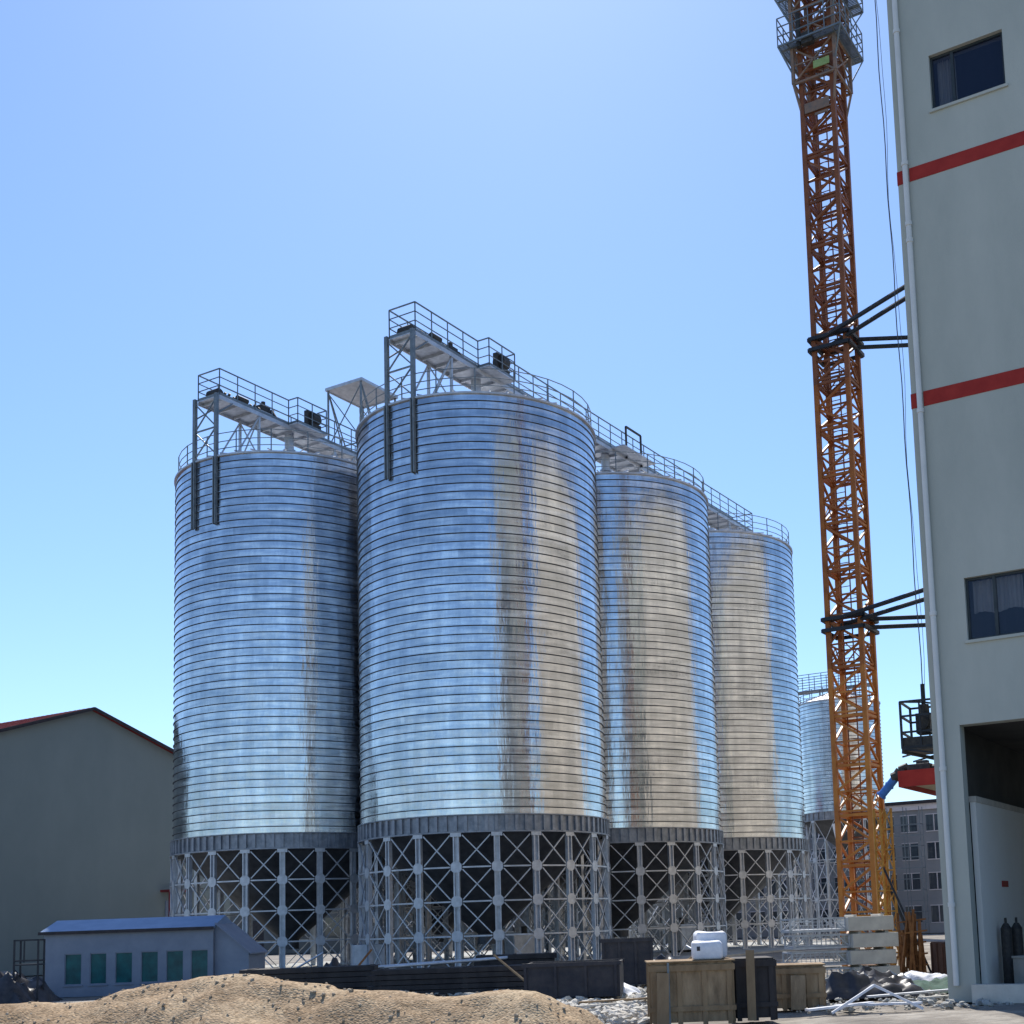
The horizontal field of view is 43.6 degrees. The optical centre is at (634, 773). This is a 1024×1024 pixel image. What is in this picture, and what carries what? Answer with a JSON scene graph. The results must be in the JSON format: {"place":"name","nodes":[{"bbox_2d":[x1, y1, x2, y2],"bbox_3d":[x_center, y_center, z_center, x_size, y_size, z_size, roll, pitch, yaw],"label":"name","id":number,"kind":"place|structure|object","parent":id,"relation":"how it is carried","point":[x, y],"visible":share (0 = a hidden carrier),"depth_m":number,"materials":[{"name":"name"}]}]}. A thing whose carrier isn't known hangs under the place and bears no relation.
{"place":"outdoors","nodes":[
{"label":"outdoors","id":0,"kind":"place"},
{"bbox_2d":[0,0,935,802],"label":"sky","id":1,"kind":"structure","parent":0,"point":[609,194],"materials":[{"name":"blue"}]},
{"bbox_2d":[26,933,1023,1023],"bbox_3d":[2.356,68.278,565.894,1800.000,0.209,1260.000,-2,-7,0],"label":"ground","id":2,"kind":"structure","parent":0,"point":[1003,1013],"depth_m":25.21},
{"bbox_2d":[13,939,45,1000],"bbox_3d":[-19.379,6.321,40.565,0.770,2.025,0.650,-1,-7,-8],"label":"open rack","id":3,"kind":"object","parent":2,"relation":"on","point":[20,961],"visible":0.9,"depth_m":40.34,"materials":[{"name":"metal"}]},
{"bbox_2d":[0,970,62,1003],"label":"covered heap","id":4,"kind":"object","parent":2,"relation":"on","point":[17,989],"visible":0.95,"depth_m":39.80,"materials":[{"name":"fabric"}]},
{"bbox_2d":[0,707,229,975],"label":"gabled warehouse","id":5,"kind":"structure","parent":2,"relation":"on","point":[86,814],"depth_m":79.04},
{"bbox_2d":[165,901,183,916],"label":"door","id":6,"kind":"structure","parent":5,"relation":"in","point":[166,902],"depth_m":84.05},
{"bbox_2d":[38,915,267,997],"bbox_3d":[-17.530,6.651,46.557,7.431,2.740,2.900,-2,-7,-1],"label":"site cabin","id":7,"kind":"object","parent":2,"relation":"on","point":[96,957],"visible":0.8,"depth_m":45.34,"materials":[{"name":"metal"}]},
{"bbox_2d":[62,954,81,986],"bbox_3d":[-20.064,7.010,45.222,0.679,1.149,0.116,-2,-7,-2],"label":"window","id":8,"kind":"structure","parent":7,"relation":"in","point":[73,962],"depth_m":45.25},
{"bbox_2d":[88,953,106,985],"bbox_3d":[-19.130,6.979,45.228,0.670,1.149,0.115,-2,-7,-1],"label":"window","id":9,"kind":"structure","parent":7,"relation":"in","point":[98,961],"depth_m":45.27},
{"bbox_2d":[113,952,132,984],"bbox_3d":[-18.229,6.950,45.252,0.688,1.149,0.115,-2,-7,-1],"label":"window","id":10,"kind":"structure","parent":7,"relation":"in","point":[123,960],"depth_m":45.29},
{"bbox_2d":[139,951,158,983],"bbox_3d":[-17.316,6.921,45.275,0.688,1.149,0.115,-2,-7,-1],"label":"window","id":11,"kind":"structure","parent":7,"relation":"in","point":[149,959],"depth_m":45.33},
{"bbox_2d":[164,950,183,982],"bbox_3d":[-16.473,6.897,45.313,0.688,1.149,0.116,-2,-7,-2],"label":"window","id":12,"kind":"structure","parent":7,"relation":"in","point":[174,959],"depth_m":45.35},
{"bbox_2d":[191,949,207,978],"bbox_3d":[-15.561,6.845,45.361,0.614,1.098,0.045,-2,-7,-1],"label":"window","id":13,"kind":"structure","parent":7,"relation":"in","point":[199,958],"depth_m":45.37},
{"bbox_2d":[0,974,603,1023],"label":"sand heap","id":14,"kind":"object","parent":2,"relation":"on","point":[242,999],"visible":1,"depth_m":11.34,"materials":[{"name":"sand"}]},
{"bbox_2d":[239,964,379,989],"bbox_3d":[-10.312,6.597,40.535,4.309,0.849,1.279,-2,-7,-3],"label":"board stack","id":15,"kind":"object","parent":2,"relation":"on","point":[355,977],"visible":0.41,"depth_m":40.00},
{"bbox_2d":[297,952,322,966],"bbox_3d":[-11.669,6.709,43.070,2.140,1.212,0.070,0,-7,-17],"label":"site prop","id":16,"kind":"object","parent":2,"relation":"on","point":[311,959],"visible":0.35,"depth_m":43.27,"materials":[{"name":"metal"}]},
{"bbox_2d":[324,958,340,965],"bbox_3d":[-10.388,6.783,43.030,3.411,1.059,2.100,-2,-7,0],"label":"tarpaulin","id":17,"kind":"object","parent":2,"relation":"on","point":[334,962],"visible":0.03,"depth_m":43.26,"materials":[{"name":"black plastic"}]},
{"bbox_2d":[367,964,523,994],"bbox_3d":[-4.977,6.123,37.760,5.741,0.779,1.296,-2,-7,1],"label":"board stack","id":18,"kind":"object","parent":2,"relation":"on","point":[456,979],"visible":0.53,"depth_m":37.17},
{"bbox_2d":[378,960,444,967],"bbox_3d":[-6.707,5.733,38.139,2.003,0.166,0.090,-2,-7,-1],"label":"pale pipe","id":19,"kind":"object","parent":18,"relation":"on","point":[380,966],"visible":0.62,"depth_m":38.10,"materials":[{"name":"metal"}]},
{"bbox_2d":[384,956,506,968],"bbox_3d":[-5.614,5.606,37.652,3.603,0.230,0.090,-2,-7,-4],"label":"pale pipe","id":20,"kind":"object","parent":18,"relation":"on","point":[442,962],"visible":1,"depth_m":37.61,"materials":[{"name":"metal"}]},
{"bbox_2d":[230,882,736,953],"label":"long shed","id":21,"kind":"structure","parent":2,"relation":"on","point":[264,935],"depth_m":123.48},
{"bbox_2d":[253,921,262,946],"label":"door","id":22,"kind":"structure","parent":21,"relation":"in","point":[256,926],"depth_m":128.91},
{"bbox_2d":[325,917,339,935],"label":"window","id":23,"kind":"structure","parent":21,"relation":"in","point":[328,920],"depth_m":123.97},
{"bbox_2d":[565,907,591,927],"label":"window","id":24,"kind":"structure","parent":21,"relation":"in","point":[566,907],"depth_m":110.39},
{"bbox_2d":[493,954,523,980],"bbox_3d":[-3.442,5.708,36.380,1.525,1.074,0.070,-6,-8,31],"label":"site prop","id":25,"kind":"object","parent":2,"relation":"on","point":[508,967],"visible":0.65,"depth_m":36.48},
{"bbox_2d":[474,952,556,965],"bbox_3d":[-3.952,6.416,41.592,2.732,1.019,1.174,-1,-7,-6],"label":"board stack","id":26,"kind":"object","parent":2,"relation":"on","point":[523,958],"visible":0.28,"depth_m":41.10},
{"bbox_2d":[400,984,646,996],"bbox_3d":[-6.559,7.070,42.477,18.739,0.369,18.373,-2,-7,0],"label":"rubble","id":27,"kind":"object","parent":2,"relation":"on","point":[469,993],"visible":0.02,"depth_m":36.42,"materials":[{"name":"concrete"}]},
{"bbox_2d":[265,940,840,967],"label":"silo pad","id":28,"kind":"object","parent":2,"relation":"on","point":[735,950],"depth_m":76.75,"materials":[{"name":"concrete"}]},
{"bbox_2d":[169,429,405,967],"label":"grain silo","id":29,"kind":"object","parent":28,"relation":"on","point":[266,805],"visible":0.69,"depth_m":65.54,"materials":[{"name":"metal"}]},
{"bbox_2d":[192,368,356,463],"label":"conveyor gallery","id":30,"kind":"object","parent":29,"relation":"on","point":[240,410],"visible":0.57,"depth_m":70.12,"materials":[{"name":"metal"}]},
{"bbox_2d":[325,377,397,446],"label":"roof canopy","id":31,"kind":"object","parent":29,"relation":"on","point":[355,392],"visible":0.41,"depth_m":77.12,"materials":[{"name":"metal"}]},
{"bbox_2d":[351,942,384,968],"bbox_3d":[-12.611,8.526,59.957,1.500,1.700,1.020,0,-7,-17],"label":"machine housing","id":32,"kind":"object","parent":28,"relation":"on","point":[358,953],"visible":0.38,"depth_m":59.45,"materials":[{"name":"metal"}]},
{"bbox_2d":[354,948,383,964],"bbox_3d":[-12.459,8.614,59.464,1.400,0.800,0.019,0,-7,-17],"label":"door","id":33,"kind":"structure","parent":32,"relation":"in","point":[359,954],"depth_m":59.39,"materials":[{"name":"metal"}]},
{"bbox_2d":[345,865,533,963],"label":"grain silo","id":34,"kind":"object","parent":28,"relation":"on","point":[449,921],"visible":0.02,"depth_m":77.09,"materials":[{"name":"metal"}]},
{"bbox_2d":[355,367,612,968],"bbox_3d":[-7.746,-4.879,64.260,12.601,28.980,12.594,-6,-8,29],"label":"grain silo","id":35,"kind":"object","parent":28,"relation":"on","point":[482,795],"visible":0.98,"depth_m":59.38,"materials":[{"name":"metal"}]},
{"bbox_2d":[384,301,752,530],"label":"conveyor gallery","id":36,"kind":"object","parent":35,"relation":"on","point":[431,349],"visible":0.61,"depth_m":65.21,"materials":[{"name":"metal"}]},
{"bbox_2d":[505,926,543,953],"bbox_3d":[-5.693,8.829,65.432,1.800,1.900,1.020,3,-8,-34],"label":"machine housing","id":37,"kind":"object","parent":28,"relation":"on","point":[518,942],"visible":0.25,"depth_m":64.92,"materials":[{"name":"metal"}]},
{"bbox_2d":[515,937,543,953],"bbox_3d":[-5.407,8.920,65.005,1.700,1.000,0.019,3,-8,-34],"label":"door","id":38,"kind":"structure","parent":37,"relation":"in","point":[529,947],"depth_m":64.90,"materials":[{"name":"metal"}]},
{"bbox_2d":[514,451,727,959],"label":"grain silo","id":39,"kind":"object","parent":28,"relation":"on","point":[662,800],"visible":0.52,"depth_m":70.61,"materials":[{"name":"metal"}]},
{"bbox_2d":[667,917,695,952],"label":"machine housing","id":40,"kind":"object","parent":28,"relation":"on","point":[681,939],"visible":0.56,"depth_m":75.88,"materials":[{"name":"metal"}]},
{"bbox_2d":[681,927,695,947],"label":"door","id":41,"kind":"structure","parent":40,"relation":"in","point":[687,932],"depth_m":75.89,"materials":[{"name":"metal"}]},
{"bbox_2d":[627,512,814,950],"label":"grain silo","id":42,"kind":"object","parent":28,"relation":"on","point":[761,793],"visible":0.41,"depth_m":81.92,"materials":[{"name":"metal"}]},
{"bbox_2d":[554,987,649,1023],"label":"rubble","id":43,"kind":"object","parent":2,"relation":"on","point":[619,1013],"visible":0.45,"depth_m":27.32,"materials":[{"name":"concrete"}]},
{"bbox_2d":[521,959,624,998],"bbox_3d":[-1.534,5.267,32.297,2.480,0.970,1.610,-2,-7,3],"label":"steel bin","id":44,"kind":"object","parent":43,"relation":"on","point":[583,978],"visible":0.81,"depth_m":31.56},
{"bbox_2d":[573,1001,633,1007],"bbox_3d":[-0.881,5.132,28.099,1.700,0.046,0.140,-3,-7,-7],"label":"plank","id":45,"kind":"object","parent":43,"relation":"on","point":[595,1005],"visible":0.56,"depth_m":28.06,"materials":[{"name":"wood"}]},
{"bbox_2d":[578,997,646,1003],"bbox_3d":[-0.422,5.292,29.615,1.800,0.046,0.140,-4,-7,4],"label":"plank","id":46,"kind":"object","parent":43,"relation":"on","point":[615,1000],"visible":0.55,"depth_m":29.56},
{"bbox_2d":[600,983,640,997],"bbox_3d":[-0.800,5.641,33.154,2.024,0.369,1.481,-2,-7,0],"label":"tarpaulin","id":47,"kind":"object","parent":2,"relation":"on","point":[628,990],"visible":0.22,"depth_m":32.80,"materials":[{"name":"white plastic"}]},
{"bbox_2d":[600,937,653,986],"bbox_3d":[-0.226,5.615,37.671,1.580,1.440,1.410,-2,-7,-2],"label":"steel bin","id":48,"kind":"object","parent":2,"relation":"on","point":[635,953],"visible":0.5,"depth_m":37.05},
{"bbox_2d":[657,973,668,1023],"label":"leaning board","id":49,"kind":"object","parent":2,"relation":"on","point":[662,998],"visible":1,"depth_m":23.05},
{"bbox_2d":[654,954,674,959],"bbox_3d":[1.093,6.247,41.056,2.553,0.877,1.901,-2,-7,0],"label":"tarpaulin","id":50,"kind":"object","parent":2,"relation":"on","point":[662,957],"visible":0.06,"depth_m":40.85,"materials":[{"name":"fabric"}]},
{"bbox_2d":[645,957,736,1023],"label":"formwork crate","id":51,"kind":"object","parent":2,"relation":"on","point":[703,991],"visible":0.98,"depth_m":23.31,"materials":[{"name":"brown wood"}]},
{"bbox_2d":[691,940,722,959],"bbox_3d":[1.338,3.295,23.720,0.589,0.357,0.522,-2,-7,0],"label":"white sack","id":52,"kind":"object","parent":51,"relation":"on","point":[706,950],"visible":1,"depth_m":23.48,"materials":[{"name":"fabric"}]},
{"bbox_2d":[693,931,726,957],"bbox_3d":[1.443,3.261,24.239,0.617,0.537,0.445,-1,-7,-6],"label":"white sack","id":53,"kind":"object","parent":51,"relation":"on","point":[721,936],"visible":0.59,"depth_m":24.06,"materials":[{"name":"plastic"}]},
{"bbox_2d":[745,950,756,1020],"bbox_3d":[2.152,3.926,23.550,0.160,1.300,0.025,1,-16,-5],"label":"leaning board","id":54,"kind":"object","parent":2,"relation":"on","point":[751,991],"visible":1,"depth_m":23.54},
{"bbox_2d":[729,956,778,1020],"bbox_3d":[2.243,4.106,24.328,0.840,1.160,1.195,-2,-7,-1],"label":"formwork crate","id":55,"kind":"object","parent":2,"relation":"on","point":[765,988],"visible":0.65,"depth_m":23.78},
{"bbox_2d":[791,975,805,1009],"bbox_3d":[3.324,4.455,25.809,0.300,0.700,0.026,0,-21,3],"label":"leaning board","id":56,"kind":"object","parent":2,"relation":"on","point":[798,992],"visible":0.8,"depth_m":25.80,"materials":[{"name":"grey wood"}]},
{"bbox_2d":[775,962,826,1010],"bbox_3d":[3.341,4.444,26.517,1.220,0.925,1.105,-2,-7,3],"label":"formwork crate","id":57,"kind":"object","parent":2,"relation":"on","point":[813,973],"visible":0.5,"depth_m":26.00,"materials":[{"name":"brown wood"}]},
{"bbox_2d":[736,799,944,937],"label":"grey block","id":58,"kind":"structure","parent":2,"relation":"on","point":[933,866],"depth_m":118.29,"materials":[{"name":"concrete"}]},
{"bbox_2d":[736,912,741,928],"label":"window","id":59,"kind":"structure","parent":58,"relation":"in","point":[738,916],"depth_m":126.20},
{"bbox_2d":[751,911,764,927],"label":"window","id":60,"kind":"structure","parent":58,"relation":"in","point":[762,913],"depth_m":125.31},
{"bbox_2d":[772,879,785,896],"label":"window","id":61,"kind":"structure","parent":58,"relation":"in","point":[774,885],"depth_m":124.29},
{"bbox_2d":[773,910,787,927],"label":"window","id":62,"kind":"structure","parent":58,"relation":"in","point":[785,911],"depth_m":123.94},
{"bbox_2d":[811,848,824,865],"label":"window","id":63,"kind":"structure","parent":58,"relation":"in","point":[820,858],"depth_m":122.43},
{"bbox_2d":[813,877,826,894],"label":"window","id":64,"kind":"structure","parent":58,"relation":"in","point":[823,880],"depth_m":122.14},
{"bbox_2d":[814,909,828,924],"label":"window","id":65,"kind":"structure","parent":58,"relation":"in","point":[824,915],"depth_m":121.81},
{"bbox_2d":[834,876,849,893],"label":"window","id":66,"kind":"structure","parent":58,"relation":"in","point":[836,880],"depth_m":121.39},
{"bbox_2d":[857,875,871,892],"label":"window","id":67,"kind":"structure","parent":58,"relation":"in","point":[859,883],"depth_m":120.13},
{"bbox_2d":[900,814,917,832],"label":"window","id":68,"kind":"structure","parent":58,"relation":"in","point":[911,819],"depth_m":118.41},
{"bbox_2d":[901,842,918,860],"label":"window","id":69,"kind":"structure","parent":58,"relation":"in","point":[913,851],"depth_m":118.09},
{"bbox_2d":[903,873,920,890],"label":"window","id":70,"kind":"structure","parent":58,"relation":"in","point":[915,883],"depth_m":117.77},
{"bbox_2d":[905,905,922,921],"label":"window","id":71,"kind":"structure","parent":58,"relation":"in","point":[917,907],"depth_m":117.34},
{"bbox_2d":[925,813,937,831],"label":"window","id":72,"kind":"structure","parent":58,"relation":"in","point":[931,818],"depth_m":117.37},
{"bbox_2d":[927,841,939,859],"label":"window","id":73,"kind":"structure","parent":58,"relation":"in","point":[933,847],"depth_m":117.06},
{"bbox_2d":[928,872,941,889],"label":"window","id":74,"kind":"structure","parent":58,"relation":"in","point":[934,877],"depth_m":116.74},
{"bbox_2d":[930,904,943,922],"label":"window","id":75,"kind":"structure","parent":58,"relation":"in","point":[936,910],"depth_m":116.37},
{"bbox_2d":[798,685,892,939],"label":"grain silo","id":76,"kind":"object","parent":2,"relation":"on","point":[818,797],"visible":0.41,"depth_m":102.16,"materials":[{"name":"metal"}]},
{"bbox_2d":[798,672,871,698],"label":"walkway","id":77,"kind":"structure","parent":76,"relation":"on","point":[814,691],"depth_m":106.09,"materials":[{"name":"metal"}]},
{"bbox_2d":[774,0,925,965],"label":"tower crane","id":78,"kind":"object","parent":2,"relation":"on","point":[831,22],"visible":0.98,"depth_m":47.81,"materials":[{"name":"orange paint"}]},
{"bbox_2d":[875,0,924,683],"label":"hoist rope","id":79,"kind":"object","parent":78,"relation":"hanging from","point":[904,424],"visible":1,"depth_m":40.87,"materials":[{"name":"metal"}]},
{"bbox_2d":[898,684,933,762],"bbox_3d":[9.002,-1.573,39.415,1.239,2.455,1.570,-5,-7,24],"label":"hoist cage","id":80,"kind":"object","parent":79,"relation":"hanging from","point":[921,746],"visible":0.69,"depth_m":38.95,"materials":[{"name":"paint"}]},
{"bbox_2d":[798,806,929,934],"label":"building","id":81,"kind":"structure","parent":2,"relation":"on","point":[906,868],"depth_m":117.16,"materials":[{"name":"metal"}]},
{"bbox_2d":[843,964,899,973],"bbox_3d":[6.792,5.709,36.496,1.350,0.460,1.100,-1,-7,-8],"label":"ballast block","id":82,"kind":"object","parent":2,"relation":"on","point":[883,968],"depth_m":36.03,"materials":[{"name":"concrete"}]},
{"bbox_2d":[839,947,896,964],"bbox_3d":[6.697,5.240,36.550,1.350,0.460,1.100,-1,-7,-8],"label":"ballast block","id":83,"kind":"object","parent":82,"relation":"on","point":[874,955],"depth_m":36.02,"materials":[{"name":"concrete"}]},
{"bbox_2d":[841,930,898,947],"bbox_3d":[6.769,4.766,36.606,1.350,0.460,1.100,-1,-7,-8],"label":"ballast block","id":84,"kind":"object","parent":83,"relation":"on","point":[878,938],"depth_m":36.08,"materials":[{"name":"concrete"}]},
{"bbox_2d":[837,914,893,930],"bbox_3d":[6.645,4.298,36.660,1.350,0.460,1.100,-1,-7,-8],"label":"ballast block","id":85,"kind":"object","parent":84,"relation":"on","point":[871,922],"depth_m":36.13,"materials":[{"name":"concrete"}]},
{"bbox_2d":[831,984,923,1013],"bbox_3d":[4.805,4.455,25.234,1.928,0.543,0.648,-2,-7,0],"label":"trestle","id":86,"kind":"object","parent":2,"relation":"on","point":[842,1006],"visible":1,"depth_m":25.02,"materials":[{"name":"white metal"}]},
{"bbox_2d":[826,966,929,999],"bbox_3d":[5.460,4.870,29.817,2.582,0.692,1.910,-2,-7,0],"label":"tarpaulin","id":87,"kind":"object","parent":2,"relation":"on","point":[851,984],"visible":0.81,"depth_m":29.19,"materials":[{"name":"black plastic"}]},
{"bbox_2d":[782,971,1013,1013],"bbox_3d":[6.194,5.452,32.354,6.232,0.317,14.645,-2,-7,0],"label":"rubble","id":88,"kind":"object","parent":2,"relation":"on","point":[947,1003],"visible":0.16,"depth_m":26.02,"materials":[{"name":"concrete"}]},
{"bbox_2d":[825,966,851,980],"bbox_3d":[5.265,5.783,36.462,1.670,0.400,1.050,-1,-7,-8],"label":"steel cage","id":89,"kind":"object","parent":88,"relation":"on","point":[836,968],"visible":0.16,"depth_m":36.07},
{"bbox_2d":[782,950,848,965],"bbox_3d":[5.185,5.314,36.517,1.670,0.400,1.050,-1,-7,-8],"label":"steel cage","id":90,"kind":"object","parent":89,"relation":"on","point":[835,961],"visible":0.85,"depth_m":36.10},
{"bbox_2d":[784,933,850,949],"bbox_3d":[5.241,4.840,36.572,1.670,0.400,1.050,-1,-7,-8],"label":"steel cage","id":91,"kind":"object","parent":90,"relation":"on","point":[818,946],"visible":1,"depth_m":36.13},
{"bbox_2d":[780,917,845,932],"bbox_3d":[5.136,4.371,36.628,1.670,0.400,1.050,-1,-7,-8],"label":"steel cage","id":92,"kind":"object","parent":91,"relation":"on","point":[808,929],"visible":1,"depth_m":36.18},
{"bbox_2d":[805,1001,872,1010],"bbox_3d":[4.063,4.623,25.200,1.600,0.045,0.140,0,-7,-29],"label":"plank","id":93,"kind":"object","parent":88,"relation":"on","point":[834,1006],"visible":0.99,"depth_m":25.07,"materials":[{"name":"white wood"}]},
{"bbox_2d":[834,1001,922,1005],"bbox_3d":[4.851,4.614,25.385,1.800,0.047,0.141,-7,-8,28],"label":"plank","id":94,"kind":"object","parent":88,"relation":"on","point":[889,1003],"visible":0.76,"depth_m":25.22,"materials":[{"name":"white wood"}]},
{"bbox_2d":[867,989,947,997],"bbox_3d":[6.238,4.922,28.468,2.200,0.045,0.140,-2,-6,-14],"label":"plank","id":95,"kind":"object","parent":88,"relation":"on","point":[908,993],"visible":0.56,"depth_m":28.38,"materials":[{"name":"wood"}]},
{"bbox_2d":[904,970,946,980],"bbox_3d":[7.793,5.475,34.168,1.692,0.345,1.253,-2,-7,0],"label":"tarpaulin","id":96,"kind":"object","parent":88,"relation":"on","point":[914,975],"visible":0.45,"depth_m":33.80,"materials":[{"name":"fabric"}]},
{"bbox_2d":[922,995,948,998],"bbox_3d":[7.013,4.764,27.288,1.700,0.046,0.140,-3,-7,-6],"label":"plank","id":97,"kind":"object","parent":88,"relation":"on","point":[937,996],"visible":0.45,"depth_m":27.17,"materials":[{"name":"wood"}]},
{"bbox_2d":[872,808,931,972],"bbox_3d":[8.828,3.759,40.988,1.783,5.322,1.386,0,-7,-20],"label":"lattice section","id":98,"kind":"object","parent":2,"relation":"on","point":[893,897],"visible":0.66,"depth_m":41.02,"materials":[{"name":"paint"}]},
{"bbox_2d":[894,909,927,973],"bbox_3d":[8.535,5.224,39.341,1.020,2.028,0.858,-2,-7,0],"label":"scrap bundle","id":99,"kind":"object","parent":2,"relation":"on","point":[911,954],"visible":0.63,"depth_m":39.22,"materials":[{"name":"wood"}]},
{"bbox_2d":[913,976,947,992],"bbox_3d":[7.298,5.141,31.079,2.012,0.324,2.535,-2,-7,0],"label":"tarpaulin","id":100,"kind":"object","parent":2,"relation":"on","point":[936,983],"visible":0.37,"depth_m":30.41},
{"bbox_2d":[930,941,946,974],"bbox_3d":[9.506,5.312,36.275,1.800,1.050,1.395,-2,-7,-3],"label":"board box","id":101,"kind":"object","parent":2,"relation":"on","point":[938,956],"visible":0.24,"depth_m":36.17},
{"bbox_2d":[887,0,1023,1002],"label":"tall building","id":102,"kind":"structure","parent":2,"relation":"on","point":[957,72],"depth_m":27.81,"materials":[{"name":"paint"}]},
{"bbox_2d":[898,768,935,795],"bbox_3d":[8.654,-0.042,33.709,2.398,0.860,3.260,-6,-8,29],"label":"side canopy","id":103,"kind":"object","parent":102,"relation":"attached to","point":[921,780],"visible":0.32,"depth_m":32.71,"materials":[{"name":"metal"}]},
{"bbox_2d":[890,760,933,781],"bbox_3d":[7.325,-0.067,33.062,1.372,0.519,0.500,-6,-8,29],"label":"winch","id":104,"kind":"object","parent":103,"relation":"on","point":[922,764],"visible":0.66,"depth_m":32.87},
{"bbox_2d":[877,777,896,799],"bbox_3d":[6.641,0.387,33.410,0.574,0.590,0.280,-6,-8,29],"label":"blue duct","id":105,"kind":"object","parent":104,"relation":"attached to","point":[886,789],"visible":1,"depth_m":33.33,"materials":[{"name":"paint"}]},
{"bbox_2d":[894,763,907,771],"bbox_3d":[6.952,-0.042,33.274,0.495,0.443,0.220,-6,-8,29],"label":"flexible hose","id":106,"kind":"object","parent":104,"relation":"attached to","point":[903,766],"visible":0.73,"depth_m":33.17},
{"bbox_2d":[929,32,1007,112],"bbox_3d":[7.485,-15.681,28.486,1.750,1.390,0.415,-6,-8,29],"label":"window","id":107,"kind":"structure","parent":102,"relation":"in","point":[946,70],"depth_m":28.76,"materials":[{"name":"black glass"}]},
{"bbox_2d":[965,570,1023,643],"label":"window","id":108,"kind":"structure","parent":102,"relation":"in","point":[996,595],"depth_m":27.25,"materials":[{"name":"grey glass"}]},
{"bbox_2d":[1000,918,1014,983],"bbox_3d":[8.236,3.930,28.043,0.234,1.480,0.240,-2,-7,0],"label":"gas cylinder","id":109,"kind":"object","parent":102,"relation":"on","point":[1007,947],"visible":0.83,"depth_m":27.95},
{"bbox_2d":[1011,917,1023,955],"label":"gas cylinder","id":110,"kind":"object","parent":102,"relation":"on","point":[1017,939],"visible":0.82,"depth_m":28.26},
{"bbox_2d":[1011,955,1023,983],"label":"equipment box","id":111,"kind":"object","parent":102,"relation":"on","point":[1018,963],"visible":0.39,"depth_m":26.94,"materials":[{"name":"metal"}]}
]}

